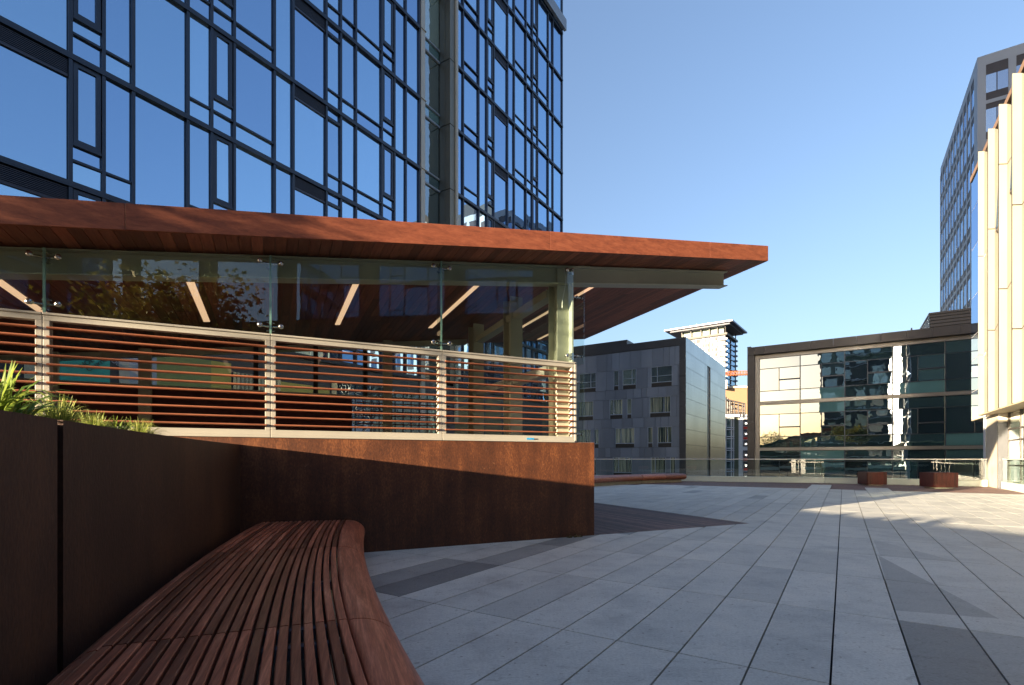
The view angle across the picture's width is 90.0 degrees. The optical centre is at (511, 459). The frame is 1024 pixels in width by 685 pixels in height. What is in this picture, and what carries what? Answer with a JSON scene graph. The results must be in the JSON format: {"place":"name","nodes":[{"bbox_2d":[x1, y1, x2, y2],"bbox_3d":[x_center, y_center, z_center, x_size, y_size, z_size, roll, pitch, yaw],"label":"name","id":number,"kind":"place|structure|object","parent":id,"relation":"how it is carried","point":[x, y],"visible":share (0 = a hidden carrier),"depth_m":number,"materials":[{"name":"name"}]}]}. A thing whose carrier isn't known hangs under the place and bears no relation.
{"place":"outdoors","nodes":[
{"label":"outdoors","id":0,"kind":"place"},
{"bbox_2d":[574,337,725,475],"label":"grey metal building","id":1,"kind":"structure","parent":0,"point":[662,399],"depth_m":52.71,"materials":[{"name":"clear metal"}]},
{"bbox_2d":[613,457,631,474],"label":"window","id":2,"kind":"structure","parent":1,"relation":"in","point":[620,467],"depth_m":52.92,"materials":[{"name":"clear glass"}]},
{"bbox_2d":[615,428,634,447],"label":"window","id":3,"kind":"structure","parent":1,"relation":"in","point":[624,437],"depth_m":52.75,"materials":[{"name":"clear glass"}]},
{"bbox_2d":[649,396,670,416],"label":"window","id":4,"kind":"structure","parent":1,"relation":"in","point":[660,406],"depth_m":50.78,"materials":[{"name":"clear glass"}]},
{"bbox_2d":[651,365,671,386],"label":"window","id":5,"kind":"structure","parent":1,"relation":"in","point":[660,375],"depth_m":50.73,"materials":[{"name":"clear glass"}]},
{"bbox_2d":[331,484,1023,684],"bbox_3d":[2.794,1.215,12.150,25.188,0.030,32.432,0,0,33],"label":"paving","id":6,"kind":"structure","parent":0,"point":[710,605],"depth_m":4.47,"materials":[{"name":"grey concrete"}]},
{"bbox_2d":[0,410,239,684],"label":"planter wall","id":7,"kind":"structure","parent":6,"relation":"on","point":[103,530],"depth_m":2.48,"materials":[{"name":"black metal"}]},
{"bbox_2d":[0,362,87,414],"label":"leafy plant","id":8,"kind":"object","parent":7,"relation":"on","point":[9,402],"visible":0.66,"depth_m":2.25,"materials":[{"name":"green plant"}]},
{"bbox_2d":[23,393,99,423],"bbox_3d":[-2.396,-0.234,2.705,0.389,0.247,0.400,0,0,0],"label":"grass tuft","id":9,"kind":"object","parent":7,"relation":"on","point":[58,413],"visible":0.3,"depth_m":2.67,"materials":[{"name":"green plant"}]},
{"bbox_2d":[47,520,423,684],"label":"slatted bench","id":10,"kind":"object","parent":6,"relation":"on","point":[252,605],"visible":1,"depth_m":2.36,"materials":[{"name":"brown wood"}]},
{"bbox_2d":[173,436,593,552],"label":"corten wall","id":11,"kind":"structure","parent":6,"relation":"on","point":[389,495],"depth_m":6.90,"materials":[{"name":"brown metal"}]},
{"bbox_2d":[0,195,767,442],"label":"glazed pavilion","id":12,"kind":"structure","parent":11,"relation":"on","point":[144,284],"depth_m":7.25,"materials":[{"name":"brown wood"}]},
{"bbox_2d":[594,503,747,534],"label":"wood deck","id":13,"kind":"structure","parent":6,"relation":"on","point":[611,519],"depth_m":9.88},
{"bbox_2d":[622,481,1023,493],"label":"rail deck","id":14,"kind":"structure","parent":6,"relation":"on","point":[960,489],"depth_m":22.50,"materials":[{"name":"grey concrete"}]},
{"bbox_2d":[594,473,686,485],"bbox_3d":[5.493,0.974,24.265,8.600,0.452,1.260,0,0,-41],"label":"slatted bench","id":15,"kind":"object","parent":14,"relation":"on","point":[601,480],"visible":0.87,"depth_m":24.76,"materials":[{"name":"brown wood"}]},
{"bbox_2d":[594,459,987,486],"bbox_3d":[10.604,0.593,26.571,21.915,1.215,1.929,0,0,18],"label":"glass railing","id":16,"kind":"object","parent":14,"relation":"on","point":[902,481],"visible":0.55,"depth_m":25.82,"materials":[{"name":"glass"}]},
{"bbox_2d":[857,472,886,485],"bbox_3d":[16.557,0.894,23.548,0.848,0.612,0.820,0,0,6],"label":"seat cube","id":17,"kind":"object","parent":14,"relation":"on","point":[873,478],"visible":1,"depth_m":23.17,"materials":[{"name":"brown wood"}]},
{"bbox_2d":[919,472,957,488],"bbox_3d":[17.661,0.874,21.207,0.928,0.652,0.900,0,0,6],"label":"seat cube","id":18,"kind":"object","parent":14,"relation":"on","point":[944,480],"visible":1,"depth_m":20.80,"materials":[{"name":"brown wood"}]},
{"bbox_2d":[664,319,746,385],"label":"glass tower","id":19,"kind":"structure","parent":0,"point":[717,341],"depth_m":306.50,"materials":[{"name":"white"}]},
{"bbox_2d":[739,414,746,475],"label":"striped apartment block","id":20,"kind":"structure","parent":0,"point":[743,443],"depth_m":100.00,"materials":[{"name":"beige"}]},
{"bbox_2d":[563,0,1023,385],"label":"sky","id":21,"kind":"structure","parent":0,"point":[816,133],"materials":[{"name":"blue"}]},
{"bbox_2d":[747,308,982,486],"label":"glass office building","id":22,"kind":"structure","parent":0,"point":[899,395],"depth_m":40.32,"materials":[{"name":"teal glass"}]},
{"bbox_2d":[760,368,778,390],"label":"window","id":23,"kind":"structure","parent":22,"relation":"in","point":[769,378],"depth_m":43.97,"materials":[{"name":"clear glass"}]},
{"bbox_2d":[760,414,778,436],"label":"window","id":24,"kind":"structure","parent":22,"relation":"in","point":[769,424],"depth_m":43.97,"materials":[{"name":"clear glass"}]},
{"bbox_2d":[801,365,820,388],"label":"window","id":25,"kind":"structure","parent":22,"relation":"in","point":[810,375],"depth_m":42.28,"materials":[{"name":"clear glass"}]},
{"bbox_2d":[801,413,820,435],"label":"window","id":26,"kind":"structure","parent":22,"relation":"in","point":[810,422],"depth_m":42.28,"materials":[{"name":"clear glass"}]},
{"bbox_2d":[801,461,820,476],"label":"window","id":27,"kind":"structure","parent":22,"relation":"in","point":[808,468],"depth_m":42.29,"materials":[{"name":"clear glass"}]},
{"bbox_2d":[845,361,866,385],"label":"window","id":28,"kind":"structure","parent":22,"relation":"in","point":[855,372],"depth_m":40.60,"materials":[{"name":"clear glass"}]},
{"bbox_2d":[845,411,866,434],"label":"window","id":29,"kind":"structure","parent":22,"relation":"in","point":[855,421],"depth_m":40.60,"materials":[{"name":"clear glass"}]},
{"bbox_2d":[868,410,891,423],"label":"window","id":30,"kind":"structure","parent":22,"relation":"in","point":[875,416],"depth_m":39.80,"materials":[{"name":"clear glass"}]},
{"bbox_2d":[893,356,916,382],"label":"window","id":31,"kind":"structure","parent":22,"relation":"in","point":[905,368],"depth_m":38.92,"materials":[{"name":"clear glass"}]},
{"bbox_2d":[893,409,916,433],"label":"window","id":32,"kind":"structure","parent":22,"relation":"in","point":[904,420],"depth_m":38.92,"materials":[{"name":"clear glass"}]},
{"bbox_2d":[893,461,916,478],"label":"window","id":33,"kind":"structure","parent":22,"relation":"in","point":[901,469],"depth_m":38.92,"materials":[{"name":"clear glass"}]},
{"bbox_2d":[918,407,944,421],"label":"window","id":34,"kind":"structure","parent":22,"relation":"in","point":[924,414],"depth_m":38.09,"materials":[{"name":"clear glass"}]},
{"bbox_2d":[918,354,944,368],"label":"window","id":35,"kind":"structure","parent":22,"relation":"in","point":[928,361],"depth_m":38.09,"materials":[{"name":"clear glass"}]},
{"bbox_2d":[946,352,971,378],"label":"window","id":36,"kind":"structure","parent":22,"relation":"in","point":[958,365],"depth_m":37.25,"materials":[{"name":"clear glass"}]},
{"bbox_2d":[946,406,973,432],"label":"window","id":37,"kind":"structure","parent":22,"relation":"in","point":[958,419],"depth_m":37.23,"materials":[{"name":"black glass"}]},
{"bbox_2d":[946,462,973,479],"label":"window","id":38,"kind":"structure","parent":22,"relation":"in","point":[965,470],"depth_m":37.13,"materials":[{"name":"black glass"}]},
{"bbox_3d":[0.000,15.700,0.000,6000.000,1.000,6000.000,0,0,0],"label":"ground","id":39,"kind":"structure","parent":0,"visible":0},
{"bbox_2d":[0,0,566,435],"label":"glass tower","id":40,"kind":"structure","parent":39,"relation":"on","point":[448,112],"depth_m":18.57,"materials":[{"name":"blue glass"}]},
{"bbox_2d":[0,0,66,49],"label":"window","id":41,"kind":"structure","parent":40,"relation":"in","point":[47,19],"depth_m":12.53,"materials":[{"name":"blue glass"}]},
{"bbox_2d":[0,25,67,178],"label":"window","id":42,"kind":"structure","parent":40,"relation":"in","point":[33,78],"depth_m":12.39,"materials":[{"name":"blue glass"}]},
{"bbox_2d":[0,164,67,198],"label":"window","id":43,"kind":"structure","parent":40,"relation":"in","point":[13,182],"depth_m":12.28,"materials":[{"name":"glass"}]},
{"bbox_2d":[73,61,101,190],"bbox_3d":[-11.030,-8.572,13.275,0.150,3.075,0.593,0,0,33],"label":"window","id":44,"kind":"structure","parent":40,"relation":"in","point":[86,82],"depth_m":13.27,"materials":[{"name":"blue glass"}]},
{"bbox_2d":[73,0,101,67],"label":"window","id":45,"kind":"structure","parent":40,"relation":"in","point":[86,13],"depth_m":13.29,"materials":[{"name":"blue glass"}]},
{"bbox_2d":[106,0,129,82],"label":"window","id":46,"kind":"structure","parent":40,"relation":"in","point":[117,11],"depth_m":13.86,"materials":[{"name":"blue glass"}]},
{"bbox_2d":[106,79,130,201],"bbox_3d":[-10.675,-8.578,13.858,0.072,3.085,0.572,0,0,33],"label":"window","id":47,"kind":"structure","parent":40,"relation":"in","point":[117,97],"depth_m":13.83,"materials":[{"name":"blue glass"}]},
{"bbox_2d":[136,94,184,206],"bbox_3d":[-10.114,-8.578,14.730,0.067,3.085,1.300,0,0,33],"label":"window","id":48,"kind":"structure","parent":40,"relation":"in","point":[160,133],"depth_m":14.69,"materials":[{"name":"blue glass"}]},
{"bbox_2d":[136,0,184,111],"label":"window","id":49,"kind":"structure","parent":40,"relation":"in","point":[160,24],"depth_m":14.73,"materials":[{"name":"blue glass"}]},
{"bbox_2d":[190,15,208,124],"bbox_3d":[-9.545,-11.812,15.603,0.072,3.085,0.585,0,0,33],"label":"window","id":50,"kind":"structure","parent":40,"relation":"in","point":[199,32],"depth_m":15.60,"materials":[{"name":"blue glass"}]},
{"bbox_2d":[190,122,208,208],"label":"window","id":51,"kind":"structure","parent":40,"relation":"in","point":[199,137],"depth_m":15.60,"materials":[{"name":"blue glass"}]},
{"bbox_2d":[214,30,232,136],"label":"window","id":52,"kind":"structure","parent":40,"relation":"in","point":[222,45],"depth_m":16.17,"materials":[{"name":"blue glass"}]},
{"bbox_2d":[214,134,232,209],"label":"window","id":53,"kind":"structure","parent":40,"relation":"in","point":[222,147],"depth_m":16.17,"materials":[{"name":"blue glass"}]},
{"bbox_2d":[214,0,232,34],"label":"window","id":54,"kind":"structure","parent":40,"relation":"in","point":[226,6],"depth_m":16.21,"materials":[{"name":"blue glass"}]},
{"bbox_2d":[236,46,271,157],"bbox_3d":[-8.604,-11.812,17.062,0.065,3.085,1.282,0,0,33],"label":"window","id":55,"kind":"structure","parent":40,"relation":"in","point":[253,78],"depth_m":17.02,"materials":[{"name":"blue glass"}]},
{"bbox_2d":[236,146,271,212],"bbox_3d":[-8.605,-8.578,17.062,0.062,3.085,1.282,0,0,33],"label":"window","id":56,"kind":"structure","parent":40,"relation":"in","point":[253,174],"depth_m":17.00,"materials":[{"name":"blue glass"}]},
{"bbox_2d":[236,0,271,62],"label":"window","id":57,"kind":"structure","parent":40,"relation":"in","point":[255,15],"depth_m":17.11,"materials":[{"name":"blue glass"}]},
{"bbox_2d":[232,372,280,390],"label":"shop window","id":58,"kind":"structure","parent":40,"relation":"in","point":[234,379],"depth_m":16.80,"materials":[{"name":"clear glass"}]},
{"bbox_2d":[276,73,290,167],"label":"window","id":59,"kind":"structure","parent":40,"relation":"in","point":[283,87],"depth_m":17.94,"materials":[{"name":"blue glass"}]},
{"bbox_2d":[276,167,290,213],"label":"window","id":60,"kind":"structure","parent":40,"relation":"in","point":[283,178],"depth_m":17.94,"materials":[{"name":"blue glass"}]},
{"bbox_2d":[276,0,290,75],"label":"window","id":61,"kind":"structure","parent":40,"relation":"in","point":[283,7],"depth_m":17.94,"materials":[{"name":"blue glass"}]},
{"bbox_2d":[295,86,324,184],"bbox_3d":[-7.452,-11.812,18.818,0.130,3.085,1.287,0,0,33],"label":"window","id":62,"kind":"structure","parent":40,"relation":"in","point":[309,113],"depth_m":18.80,"materials":[{"name":"blue glass"}]},
{"bbox_2d":[295,0,324,98],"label":"window","id":63,"kind":"structure","parent":40,"relation":"in","point":[309,26],"depth_m":18.81,"materials":[{"name":"blue glass"}]},
{"bbox_2d":[295,177,324,215],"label":"window","id":64,"kind":"structure","parent":40,"relation":"in","point":[309,200],"depth_m":18.74,"materials":[{"name":"blue glass"}]},
{"bbox_2d":[328,24,338,108],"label":"window","id":65,"kind":"structure","parent":40,"relation":"in","point":[333,47],"depth_m":19.70,"materials":[{"name":"blue glass"}]},
{"bbox_2d":[328,109,338,192],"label":"window","id":66,"kind":"structure","parent":40,"relation":"in","point":[333,130],"depth_m":19.70,"materials":[{"name":"blue glass"}]},
{"bbox_2d":[342,36,353,119],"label":"window","id":67,"kind":"structure","parent":40,"relation":"in","point":[347,47],"depth_m":20.26,"materials":[{"name":"blue glass"}]},
{"bbox_2d":[342,118,353,200],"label":"window","id":68,"kind":"structure","parent":40,"relation":"in","point":[347,128],"depth_m":20.25,"materials":[{"name":"blue glass"}]},
{"bbox_2d":[342,0,353,38],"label":"window","id":69,"kind":"structure","parent":40,"relation":"in","point":[347,5],"depth_m":20.29,"materials":[{"name":"blue glass"}]},
{"bbox_2d":[357,48,379,137],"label":"window","id":70,"kind":"structure","parent":40,"relation":"in","point":[368,72],"depth_m":21.15,"materials":[{"name":"blue glass"}]},
{"bbox_2d":[357,128,379,214],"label":"window","id":71,"kind":"structure","parent":40,"relation":"in","point":[368,149],"depth_m":21.14,"materials":[{"name":"blue glass"}]},
{"bbox_2d":[357,0,379,60],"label":"window","id":72,"kind":"structure","parent":40,"relation":"in","point":[368,11],"depth_m":21.19,"materials":[{"name":"blue glass"}]},
{"bbox_2d":[181,0,560,398],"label":"windows","id":73,"kind":"structure","parent":40,"relation":"in","point":[412,5],"depth_m":30.17,"materials":[{"name":"blue glass"}]},
{"bbox_2d":[331,383,435,432],"bbox_3d":[-5.161,0.100,22.281,0.050,6.200,6.437,0,0,33],"label":"shop window","id":74,"kind":"structure","parent":40,"relation":"in","point":[333,385],"depth_m":21.49,"materials":[{"name":"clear glass"}]},
{"bbox_2d":[383,69,393,146],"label":"window","id":75,"kind":"structure","parent":40,"relation":"in","point":[388,125],"depth_m":22.03,"materials":[{"name":"blue glass"}]},
{"bbox_2d":[383,145,393,220],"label":"window","id":76,"kind":"structure","parent":40,"relation":"in","point":[388,199],"depth_m":22.03,"materials":[{"name":"blue glass"}]},
{"bbox_2d":[383,0,393,71],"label":"window","id":77,"kind":"structure","parent":40,"relation":"in","point":[387,4],"depth_m":22.05,"materials":[{"name":"blue glass"}]},
{"bbox_2d":[396,7,403,80],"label":"window","id":78,"kind":"structure","parent":40,"relation":"in","point":[399,15],"depth_m":22.62,"materials":[{"name":"blue glass"}]},
{"bbox_2d":[396,81,403,153],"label":"window","id":79,"kind":"structure","parent":40,"relation":"in","point":[399,88],"depth_m":22.63,"materials":[{"name":"blue glass"}]},
{"bbox_2d":[396,155,403,221],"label":"window","id":80,"kind":"structure","parent":40,"relation":"in","point":[399,161],"depth_m":22.62,"materials":[{"name":"blue glass"}]},
{"bbox_2d":[407,19,417,92],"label":"window","id":81,"kind":"structure","parent":40,"relation":"in","point":[412,32],"depth_m":23.30,"materials":[{"name":"blue glass"}]},
{"bbox_2d":[407,90,417,163],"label":"window","id":82,"kind":"structure","parent":40,"relation":"in","point":[412,102],"depth_m":23.30,"materials":[{"name":"blue glass"}]},
{"bbox_2d":[407,162,417,222],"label":"window","id":83,"kind":"structure","parent":40,"relation":"in","point":[412,173],"depth_m":23.30,"materials":[{"name":"blue glass"}]},
{"bbox_2d":[425,184,438,223],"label":"recess window","id":84,"kind":"structure","parent":40,"relation":"in","point":[431,196],"depth_m":25.36,"materials":[{"name":"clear glass"}]},
{"bbox_2d":[425,118,439,192],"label":"recess window","id":85,"kind":"structure","parent":40,"relation":"in","point":[432,179],"depth_m":25.36,"materials":[{"name":"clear glass"}]},
{"bbox_2d":[425,52,439,128],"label":"recess window","id":86,"kind":"structure","parent":40,"relation":"in","point":[431,66],"depth_m":25.36,"materials":[{"name":"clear glass"}]},
{"bbox_2d":[425,0,439,63],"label":"recess window","id":87,"kind":"structure","parent":40,"relation":"in","point":[431,6],"depth_m":25.41,"materials":[{"name":"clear glass"}]},
{"bbox_2d":[464,13,476,82],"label":"window","id":88,"kind":"structure","parent":40,"relation":"in","point":[470,31],"depth_m":26.93,"materials":[{"name":"blue glass"}]},
{"bbox_2d":[464,76,476,143],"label":"window","id":89,"kind":"structure","parent":40,"relation":"in","point":[470,91],"depth_m":26.93,"materials":[{"name":"blue glass"}]},
{"bbox_2d":[464,139,477,205],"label":"window","id":90,"kind":"structure","parent":40,"relation":"in","point":[470,152],"depth_m":26.93,"materials":[{"name":"blue glass"}]},
{"bbox_2d":[480,32,485,91],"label":"window","id":91,"kind":"structure","parent":40,"relation":"in","point":[482,39],"depth_m":27.82,"materials":[{"name":"blue glass"}]},
{"bbox_2d":[480,92,485,151],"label":"window","id":92,"kind":"structure","parent":40,"relation":"in","point":[482,98],"depth_m":27.82,"materials":[{"name":"blue glass"}]},
{"bbox_2d":[480,152,485,210],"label":"window","id":93,"kind":"structure","parent":40,"relation":"in","point":[482,157],"depth_m":27.85,"materials":[{"name":"blue glass"}]},
{"bbox_2d":[495,50,506,112],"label":"window","id":94,"kind":"structure","parent":40,"relation":"in","point":[500,64],"depth_m":29.28,"materials":[{"name":"blue glass"}]},
{"bbox_2d":[495,107,506,168],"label":"window","id":95,"kind":"structure","parent":40,"relation":"in","point":[500,120],"depth_m":29.27,"materials":[{"name":"blue glass"}]},
{"bbox_2d":[495,165,506,224],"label":"window","id":96,"kind":"structure","parent":40,"relation":"in","point":[500,176],"depth_m":29.29,"materials":[{"name":"blue glass"}]},
{"bbox_2d":[495,0,506,56],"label":"window","id":97,"kind":"structure","parent":40,"relation":"in","point":[500,8],"depth_m":29.28,"materials":[{"name":"blue glass"}]},
{"bbox_2d":[515,19,524,78],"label":"window","id":98,"kind":"structure","parent":40,"relation":"in","point":[519,32],"depth_m":31.00,"materials":[{"name":"blue glass"}]},
{"bbox_2d":[515,74,524,131],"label":"window","id":99,"kind":"structure","parent":40,"relation":"in","point":[519,85],"depth_m":31.00,"materials":[{"name":"blue glass"}]},
{"bbox_2d":[515,128,524,184],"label":"window","id":100,"kind":"structure","parent":40,"relation":"in","point":[519,138],"depth_m":30.99,"materials":[{"name":"blue glass"}]},
{"bbox_2d":[515,182,524,229],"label":"window","id":101,"kind":"structure","parent":40,"relation":"in","point":[519,191],"depth_m":30.99,"materials":[{"name":"blue glass"}]},
{"bbox_2d":[538,50,546,105],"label":"window","id":102,"kind":"structure","parent":40,"relation":"in","point":[542,63],"depth_m":33.36,"materials":[{"name":"blue glass"}]},
{"bbox_2d":[538,101,546,154],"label":"window","id":103,"kind":"structure","parent":40,"relation":"in","point":[542,112],"depth_m":33.37,"materials":[{"name":"blue glass"}]},
{"bbox_2d":[538,0,546,55],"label":"window","id":104,"kind":"structure","parent":40,"relation":"in","point":[542,14],"depth_m":33.37,"materials":[{"name":"blue glass"}]},
{"bbox_2d":[538,151,546,203],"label":"window","id":105,"kind":"structure","parent":40,"relation":"in","point":[542,161],"depth_m":33.37,"materials":[{"name":"blue glass"}]},
{"bbox_2d":[726,382,746,413],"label":"tan building","id":106,"kind":"structure","parent":39,"relation":"on","point":[737,393],"depth_m":190.00,"materials":[{"name":"paint"}]},
{"bbox_2d":[940,43,1023,310],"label":"grey highrise","id":107,"kind":"structure","parent":39,"relation":"on","point":[988,89],"depth_m":56.80,"materials":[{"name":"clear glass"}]},
{"bbox_2d":[986,99,1005,138],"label":"window","id":108,"kind":"structure","parent":107,"relation":"in","point":[992,109],"depth_m":50.94,"materials":[{"name":"blue glass"}]},
{"bbox_2d":[986,58,1007,99],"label":"window","id":109,"kind":"structure","parent":107,"relation":"in","point":[996,72],"depth_m":50.74,"materials":[{"name":"blue glass"}]},
{"bbox_2d":[970,60,1023,488],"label":"cream pleated building","id":110,"kind":"structure","parent":39,"relation":"on","point":[997,289],"depth_m":20.49,"materials":[{"name":"beige metal"}]},
{"bbox_2d":[1010,410,1019,483],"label":"shop window","id":111,"kind":"structure","parent":110,"relation":"in","point":[1014,416],"depth_m":19.94,"materials":[{"name":"clear glass"}]},
{"bbox_3d":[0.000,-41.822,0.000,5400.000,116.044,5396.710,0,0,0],"label":"hills","id":112,"kind":"structure","parent":0,"visible":0},
{"bbox_2d":[725,414,739,475],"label":"glazed stair tower","id":113,"kind":"structure","parent":112,"relation":"on","point":[732,439],"depth_m":95.00,"materials":[{"name":"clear glass"}]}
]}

